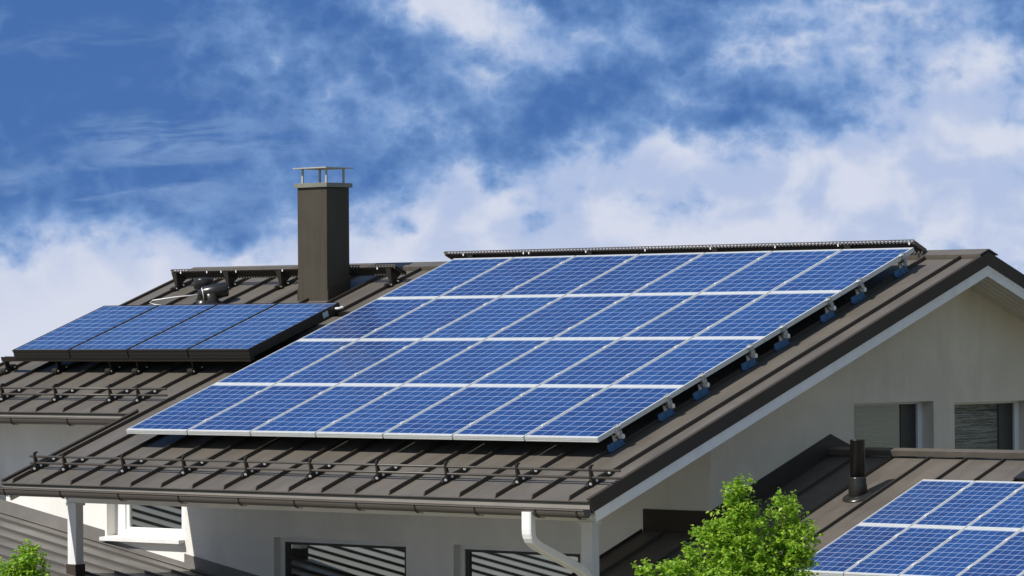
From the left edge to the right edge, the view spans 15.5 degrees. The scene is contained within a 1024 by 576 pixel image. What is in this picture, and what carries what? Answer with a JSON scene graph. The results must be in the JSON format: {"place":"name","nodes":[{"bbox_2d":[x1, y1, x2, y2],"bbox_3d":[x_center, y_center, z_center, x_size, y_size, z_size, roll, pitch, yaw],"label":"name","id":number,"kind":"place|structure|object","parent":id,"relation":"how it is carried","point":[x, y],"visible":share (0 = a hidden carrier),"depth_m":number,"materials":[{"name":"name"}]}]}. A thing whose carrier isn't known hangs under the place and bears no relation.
{"place":"outdoors","nodes":[
{"label":"outdoors","id":0,"kind":"place"},
{"bbox_2d":[0,0,1023,362],"label":"sky","id":1,"kind":"structure","parent":0,"point":[141,141],"materials":[{"name":"blue"}]},
{"label":"ground","id":2,"kind":"structure","parent":0,"visible":0},
{"bbox_2d":[0,539,61,575],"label":"young tree","id":3,"kind":"object","parent":2,"relation":"on","point":[27,561],"visible":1,"depth_m":34.45,"materials":[{"name":"green plant"}]},
{"bbox_2d":[0,167,1023,575],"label":"house","id":4,"kind":"structure","parent":2,"relation":"on","point":[912,375],"depth_m":42.34,"materials":[{"name":"grey"}]},
{"bbox_2d":[0,383,167,404],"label":"snow guard","id":5,"kind":"object","parent":4,"relation":"on","point":[72,391],"visible":1,"depth_m":45.88,"materials":[{"name":"brown metal"}]},
{"bbox_2d":[0,356,254,375],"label":"mounting rail","id":6,"kind":"object","parent":4,"relation":"on","point":[141,368],"visible":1,"depth_m":46.88,"materials":[{"name":"black metal"}]},
{"bbox_2d":[12,305,158,357],"bbox_3d":[-5.455,0.560,48.213,1.053,0.115,1.696,-1,19,41],"label":"solar collector","id":7,"kind":"object","parent":6,"relation":"on","point":[61,341],"visible":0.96,"depth_m":48.09,"materials":[{"name":"blue"}]},
{"bbox_2d":[69,304,217,357],"bbox_3d":[-4.650,0.546,47.516,1.053,0.115,1.696,-1,19,41],"label":"solar collector","id":8,"kind":"object","parent":6,"relation":"on","point":[118,341],"visible":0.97,"depth_m":47.39,"materials":[{"name":"blue"}]},
{"bbox_2d":[127,303,276,357],"bbox_3d":[-3.845,0.532,46.818,1.053,0.115,1.696,-1,19,41],"label":"solar collector","id":9,"kind":"object","parent":6,"relation":"on","point":[178,340],"visible":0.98,"depth_m":46.69,"materials":[{"name":"blue"}]},
{"bbox_2d":[187,302,342,357],"bbox_3d":[-3.005,0.518,46.090,1.148,0.115,1.696,-1,19,41],"label":"solar collector","id":10,"kind":"object","parent":6,"relation":"on","point":[262,331],"visible":1,"depth_m":45.94,"materials":[{"name":"blue"}]},
{"bbox_2d":[99,504,184,543],"bbox_3d":[-4.432,2.683,45.688,1.398,0.809,0.320,-1,-1,41],"label":"window","id":11,"kind":"structure","parent":4,"relation":"in","point":[131,520],"depth_m":45.80,"materials":[{"name":"white paint"}]},
{"bbox_2d":[149,282,228,304],"bbox_3d":[-4.221,0.113,49.106,1.031,0.382,0.334,0,-1,-8],"label":"roof vent","id":12,"kind":"object","parent":4,"relation":"on","point":[211,294],"visible":0.88,"depth_m":49.06,"materials":[{"name":"metal"}]},
{"bbox_2d":[126,384,273,434],"bbox_3d":[-3.596,1.394,43.452,1.022,0.066,1.506,-1,19,41],"label":"solar module","id":13,"kind":"object","parent":4,"relation":"attached to","point":[183,417],"visible":1,"depth_m":43.41,"materials":[{"name":"glass"}]},
{"bbox_2d":[194,277,213,303],"bbox_3d":[-4.070,0.051,49.516,0.298,0.380,0.284,-1,-1,41],"label":"roof vent","id":14,"kind":"object","parent":4,"relation":"on","point":[200,282],"visible":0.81,"depth_m":49.41,"materials":[{"name":"black plastic"}]},
{"bbox_2d":[187,384,335,435],"bbox_3d":[-2.833,1.381,42.791,1.022,0.066,1.506,-1,19,41],"label":"solar module","id":15,"kind":"object","parent":4,"relation":"on","point":[246,417],"visible":1,"depth_m":42.75,"materials":[{"name":"blue"}]},
{"bbox_2d":[214,340,356,383],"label":"solar module","id":16,"kind":"object","parent":4,"relation":"on","point":[293,358],"visible":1,"depth_m":44.54,"materials":[{"name":"blue"}]},
{"bbox_2d":[170,264,405,291],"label":"roof walkway","id":17,"kind":"structure","parent":4,"relation":"on","point":[283,276],"depth_m":49.55,"materials":[{"name":"brown metal"}]},
{"bbox_2d":[29,451,621,489],"bbox_3d":[-2.167,1.960,40.648,8.820,0.250,0.414,-1,-1,41],"label":"snow guard","id":18,"kind":"object","parent":4,"relation":"on","point":[392,469],"visible":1,"depth_m":40.44,"materials":[{"name":"brown metal"}]},
{"bbox_2d":[251,385,400,436],"bbox_3d":[-2.069,1.368,42.129,1.022,0.066,1.506,-1,19,41],"label":"solar module","id":19,"kind":"object","parent":4,"relation":"on","point":[319,412],"visible":1,"depth_m":42.08,"materials":[{"name":"blue"}]},
{"bbox_2d":[305,311,350,330],"bbox_3d":[-3.747,0.437,47.886,4.748,0.237,0.268,-1,-1,41],"label":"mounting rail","id":20,"kind":"object","parent":4,"relation":"on","point":[341,313],"visible":0.04,"depth_m":46.33,"materials":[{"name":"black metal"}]},
{"bbox_2d":[280,537,405,575],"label":"window","id":21,"kind":"structure","parent":4,"relation":"in","point":[298,556],"depth_m":43.68,"materials":[{"name":"grey glass"}]},
{"bbox_2d":[276,339,419,384],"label":"solar module","id":22,"kind":"object","parent":4,"relation":"attached to","point":[347,362],"visible":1,"depth_m":43.87,"materials":[{"name":"blue"}]},
{"bbox_2d":[299,297,436,339],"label":"solar module","id":23,"kind":"object","parent":4,"relation":"attached to","point":[368,319],"visible":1,"depth_m":45.62,"materials":[{"name":"blue"}]},
{"bbox_2d":[316,385,467,437],"bbox_3d":[-1.306,1.355,41.468,1.022,0.066,1.506,-1,19,41],"label":"solar module","id":24,"kind":"object","parent":4,"relation":"on","point":[382,415],"visible":1,"depth_m":41.43,"materials":[{"name":"blue"}]},
{"bbox_2d":[338,339,484,385],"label":"solar module","id":25,"kind":"object","parent":4,"relation":"attached to","point":[412,362],"visible":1,"depth_m":43.22,"materials":[{"name":"blue"}]},
{"bbox_2d":[359,296,499,339],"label":"solar module","id":26,"kind":"object","parent":4,"relation":"attached to","point":[429,318],"visible":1,"depth_m":44.96,"materials":[{"name":"blue"}]},
{"bbox_2d":[379,257,513,297],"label":"solar module","id":27,"kind":"object","parent":4,"relation":"attached to","point":[447,277],"visible":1,"depth_m":46.71,"materials":[{"name":"blue"}]},
{"bbox_2d":[383,385,537,439],"bbox_3d":[-0.543,1.343,40.807,1.022,0.066,1.506,-1,19,41],"label":"solar module","id":28,"kind":"object","parent":4,"relation":"on","point":[448,418],"visible":1,"depth_m":40.76,"materials":[{"name":"blue"}]},
{"bbox_2d":[404,339,550,385],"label":"solar module","id":29,"kind":"object","parent":4,"relation":"attached to","point":[478,361],"visible":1,"depth_m":42.55,"materials":[{"name":"blue"}]},
{"bbox_2d":[422,296,562,339],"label":"solar module","id":30,"kind":"object","parent":4,"relation":"attached to","point":[495,316],"visible":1,"depth_m":44.30,"materials":[{"name":"blue"}]},
{"bbox_2d":[440,256,574,296],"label":"solar module","id":31,"kind":"object","parent":4,"relation":"attached to","point":[507,276],"visible":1,"depth_m":46.04,"materials":[{"name":"blue"}]},
{"bbox_2d":[460,545,579,575],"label":"window","id":32,"kind":"structure","parent":4,"relation":"in","point":[475,560],"depth_m":41.97,"materials":[{"name":"white paint"}]},
{"bbox_2d":[453,386,608,440],"bbox_3d":[0.221,1.330,40.145,1.022,0.066,1.506,-1,19,41],"label":"solar module","id":33,"kind":"object","parent":4,"relation":"on","point":[520,418],"visible":1,"depth_m":40.10,"materials":[{"name":"blue"}]},
{"bbox_2d":[471,338,619,385],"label":"solar module","id":34,"kind":"object","parent":4,"relation":"attached to","point":[545,362],"visible":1,"depth_m":41.88,"materials":[{"name":"blue"}]},
{"bbox_2d":[487,295,628,338],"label":"solar module","id":35,"kind":"object","parent":4,"relation":"attached to","point":[561,315],"visible":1,"depth_m":43.64,"materials":[{"name":"blue"}]},
{"bbox_2d":[503,254,638,295],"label":"solar module","id":36,"kind":"object","parent":4,"relation":"attached to","point":[565,278],"visible":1,"depth_m":45.38,"materials":[{"name":"blue"}]},
{"bbox_2d":[539,338,690,386],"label":"solar module","id":37,"kind":"object","parent":4,"relation":"attached to","point":[615,362],"visible":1,"depth_m":41.23,"materials":[{"name":"blue"}]},
{"bbox_2d":[607,423,625,451],"bbox_3d":[1.089,1.535,38.909,0.115,0.262,0.250,-1,19,41],"label":"mounting bracket","id":38,"kind":"object","parent":4,"relation":"attached to","point":[616,443],"visible":1,"depth_m":38.92,"materials":[{"name":"metal"}]},
{"bbox_2d":[525,386,682,441],"bbox_3d":[0.984,1.317,39.484,1.022,0.066,1.506,-1,19,41],"label":"solar module","id":39,"kind":"object","parent":38,"relation":"on","point":[598,416],"visible":1,"depth_m":39.42,"materials":[{"name":"blue"}]},
{"bbox_2d":[553,294,697,338],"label":"solar module","id":40,"kind":"object","parent":4,"relation":"attached to","point":[622,318],"visible":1,"depth_m":42.97,"materials":[{"name":"blue"}]},
{"bbox_2d":[566,252,704,295],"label":"solar module","id":41,"kind":"object","parent":4,"relation":"attached to","point":[634,274],"visible":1,"depth_m":44.72,"materials":[{"name":"blue"}]},
{"bbox_2d":[657,393,674,421],"bbox_3d":[1.636,1.240,39.546,0.115,0.262,0.250,-1,19,41],"label":"mounting bracket","id":42,"kind":"object","parent":4,"relation":"attached to","point":[666,413],"visible":1,"depth_m":39.55,"materials":[{"name":"metal"}]},
{"bbox_2d":[444,239,926,259],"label":"roof walkway","id":43,"kind":"structure","parent":4,"relation":"on","point":[917,246],"depth_m":45.41,"materials":[{"name":"black metal"}]},
{"bbox_2d":[623,292,767,337],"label":"solar module","id":44,"kind":"object","parent":4,"relation":"attached to","point":[694,316],"visible":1,"depth_m":42.31,"materials":[{"name":"blue"}]},
{"bbox_2d":[692,372,709,399],"bbox_3d":[2.026,1.029,40.000,0.115,0.262,0.250,-1,19,41],"label":"mounting bracket","id":45,"kind":"object","parent":4,"relation":"attached to","point":[701,391],"visible":1,"depth_m":40.01,"materials":[{"name":"metal"}]},
{"bbox_2d":[611,338,764,390],"bbox_3d":[1.915,0.814,40.569,1.022,0.066,1.506,-1,19,41],"label":"solar module","id":46,"kind":"object","parent":45,"relation":"attached to","point":[684,365],"visible":1,"depth_m":40.54,"materials":[{"name":"blue"}]},
{"bbox_2d":[632,251,771,294],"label":"solar module","id":47,"kind":"object","parent":4,"relation":"attached to","point":[702,273],"visible":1,"depth_m":44.06,"materials":[{"name":"blue"}]},
{"bbox_2d":[741,343,757,370],"bbox_3d":[2.580,0.731,40.645,0.115,0.262,0.250,-1,19,41],"label":"mounting bracket","id":48,"kind":"object","parent":4,"relation":"attached to","point":[749,362],"visible":1,"depth_m":40.65,"materials":[{"name":"metal"}]},
{"bbox_2d":[700,249,841,293],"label":"solar module","id":49,"kind":"object","parent":4,"relation":"attached to","point":[771,271],"visible":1,"depth_m":43.40,"materials":[{"name":"blue"}]},
{"bbox_2d":[773,324,789,350],"bbox_3d":[2.965,0.523,41.094,0.115,0.262,0.250,-1,19,41],"label":"mounting bracket","id":50,"kind":"object","parent":4,"relation":"attached to","point":[782,342],"visible":1,"depth_m":41.10,"materials":[{"name":"metal"}]},
{"bbox_2d":[693,291,840,341],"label":"solar module","id":51,"kind":"object","parent":50,"relation":"attached to","point":[766,316],"visible":1,"depth_m":41.62,"materials":[{"name":"blue"}]},
{"bbox_2d":[820,296,835,322],"bbox_3d":[3.526,0.220,41.747,0.115,0.262,0.250,-1,19,41],"label":"mounting bracket","id":52,"kind":"object","parent":4,"relation":"attached to","point":[828,314],"visible":1,"depth_m":41.75,"materials":[{"name":"metal"}]},
{"bbox_2d":[771,247,913,294],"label":"solar module","id":53,"kind":"object","parent":4,"relation":"attached to","point":[843,270],"visible":1,"depth_m":42.71,"materials":[{"name":"blue"}]},
{"bbox_2d":[796,524,909,575],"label":"solar module","id":54,"kind":"object","parent":4,"relation":"attached to","point":[841,555],"visible":0.81,"depth_m":37.86,"materials":[{"name":"glass"}]},
{"bbox_2d":[842,439,872,502],"bbox_3d":[3.681,1.950,39.967,0.337,0.673,0.318,-1,-1,41],"label":"vent pipe","id":55,"kind":"object","parent":4,"relation":"on","point":[858,491],"visible":1,"depth_m":39.90,"materials":[{"name":"black plastic"}]},
{"bbox_2d":[850,278,866,303],"bbox_3d":[3.906,0.015,42.190,0.115,0.262,0.250,-1,19,41],"label":"mounting bracket","id":56,"kind":"object","parent":4,"relation":"attached to","point":[858,296],"visible":1,"depth_m":42.20,"materials":[{"name":"metal"}]},
{"bbox_2d":[854,401,922,456],"bbox_3d":[4.193,1.688,42.626,0.070,0.780,1.556,-1,-1,41],"label":"window","id":57,"kind":"structure","parent":4,"relation":"in","point":[891,424],"depth_m":42.77,"materials":[{"name":"grey glass"}]},
{"bbox_2d":[893,252,909,277],"bbox_3d":[4.456,-0.282,42.831,0.115,0.262,0.250,-1,19,41],"label":"mounting bracket","id":58,"kind":"object","parent":4,"relation":"attached to","point":[900,271],"visible":1,"depth_m":42.84,"materials":[{"name":"metal"}]},
{"bbox_2d":[844,526,964,575],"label":"solar module","id":59,"kind":"object","parent":4,"relation":"on","point":[907,548],"visible":1,"depth_m":37.40,"materials":[{"name":"blue"}]},
{"bbox_2d":[859,479,974,525],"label":"solar module","id":60,"kind":"object","parent":4,"relation":"attached to","point":[914,504],"visible":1,"depth_m":38.74,"materials":[{"name":"blue"}]},
{"bbox_2d":[899,528,1019,575],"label":"solar module","id":61,"kind":"object","parent":4,"relation":"on","point":[962,551],"visible":1,"depth_m":36.99,"materials":[{"name":"blue"}]},
{"bbox_2d":[912,481,1023,527],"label":"solar module","id":62,"kind":"object","parent":4,"relation":"on","point":[971,503],"visible":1,"depth_m":38.30,"materials":[{"name":"blue"}]},
{"bbox_2d":[954,401,1018,458],"bbox_3d":[5.501,1.710,44.135,0.070,0.750,1.582,-1,-1,41],"label":"window","id":63,"kind":"structure","parent":4,"relation":"in","point":[994,425],"depth_m":44.27,"materials":[{"name":"grey glass"}]},
{"bbox_2d":[958,530,1023,575],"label":"solar module","id":64,"kind":"object","parent":4,"relation":"on","point":[1005,558],"visible":1,"depth_m":36.49,"materials":[{"name":"blue"}]},
{"bbox_2d":[966,486,1023,529],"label":"solar module","id":65,"kind":"object","parent":4,"relation":"on","point":[1007,513],"visible":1,"depth_m":37.74,"materials":[{"name":"blue"}]},
{"bbox_2d":[1013,471,1023,481],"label":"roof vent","id":66,"kind":"object","parent":4,"relation":"on","point":[1019,477],"visible":0.89,"depth_m":39.20,"materials":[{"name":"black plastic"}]},
{"bbox_2d":[630,473,823,575],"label":"young tree","id":67,"kind":"object","parent":2,"relation":"on","point":[731,557],"visible":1,"depth_m":32.92,"materials":[{"name":"green plant"}]}
]}

